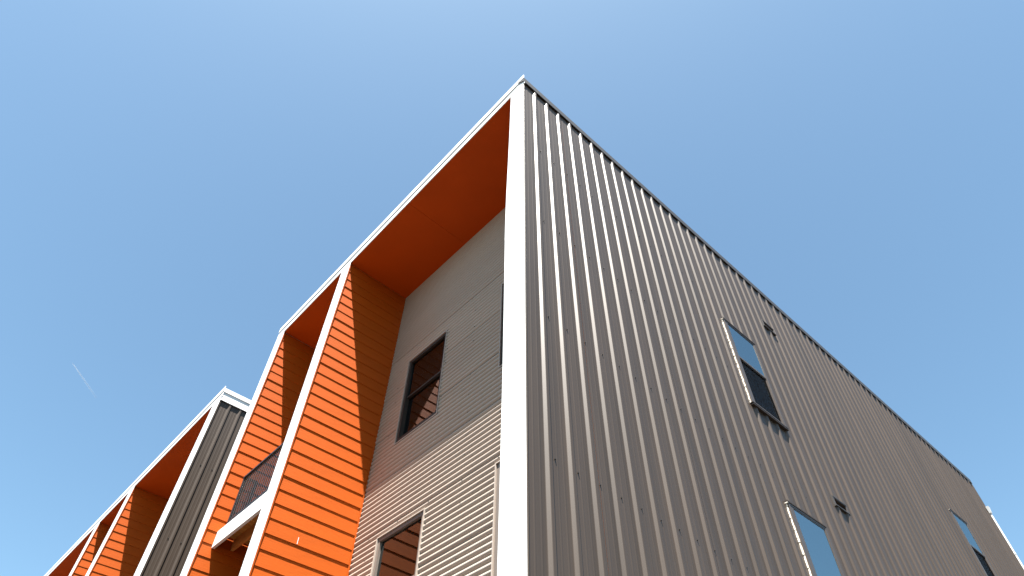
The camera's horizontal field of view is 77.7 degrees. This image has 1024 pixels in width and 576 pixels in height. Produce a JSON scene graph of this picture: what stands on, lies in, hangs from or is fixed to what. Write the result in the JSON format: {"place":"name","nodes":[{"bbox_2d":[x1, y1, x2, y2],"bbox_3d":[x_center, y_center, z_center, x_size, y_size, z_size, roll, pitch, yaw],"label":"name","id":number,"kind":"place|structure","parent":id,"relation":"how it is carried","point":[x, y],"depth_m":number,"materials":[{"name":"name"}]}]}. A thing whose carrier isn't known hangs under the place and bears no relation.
{"place":"outdoors","nodes":[
{"label":"outdoors","id":0,"kind":"place"},
{"bbox_2d":[44,386,251,575],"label":"apartment building","id":1,"kind":"structure","parent":0,"point":[148,522],"depth_m":14.53,"materials":[{"name":"brown metal"}]},
{"bbox_2d":[0,0,1023,575],"label":"sky","id":2,"kind":"structure","parent":0,"point":[179,179],"materials":[{"name":"blue"}]},
{"bbox_2d":[180,75,1023,575],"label":"apartment building","id":3,"kind":"structure","parent":0,"point":[528,329],"depth_m":8.17,"materials":[{"name":"grey metal"}]},
{"bbox_2d":[370,508,448,575],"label":"window","id":4,"kind":"structure","parent":3,"relation":"in","point":[397,551],"depth_m":7.42,"materials":[{"name":"brown glass"}]},
{"bbox_2d":[394,330,447,445],"bbox_3d":[-1.282,1.438,9.277,0.099,1.590,0.970,35,-57,-26],"label":"window","id":5,"kind":"structure","parent":3,"relation":"in","point":[420,398],"depth_m":9.32,"materials":[{"name":"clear glass"}]},
{"bbox_2d":[491,460,499,575],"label":"window","id":6,"kind":"structure","parent":3,"relation":"in","point":[494,558],"depth_m":6.27,"materials":[{"name":"white metal"}]},
{"bbox_2d":[498,283,503,367],"bbox_3d":[0.205,0.221,8.213,0.099,1.590,0.968,35,-57,-26],"label":"window","id":7,"kind":"structure","parent":3,"relation":"in","point":[500,364],"depth_m":8.33,"materials":[{"name":"black glass"}]},
{"bbox_2d":[721,316,788,430],"bbox_3d":[3.346,1.198,8.932,0.840,1.618,0.150,35,-57,-26],"label":"window","id":8,"kind":"structure","parent":3,"relation":"in","point":[760,394],"depth_m":8.85,"materials":[{"name":"blue glass"}]},
{"bbox_2d":[784,500,843,575],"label":"window","id":9,"kind":"structure","parent":3,"relation":"in","point":[820,557],"depth_m":6.98,"materials":[{"name":"blue glass"}]},
{"bbox_2d":[948,508,995,575],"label":"window","id":10,"kind":"structure","parent":3,"relation":"in","point":[977,551],"depth_m":12.36,"materials":[{"name":"blue glass"}]}
]}

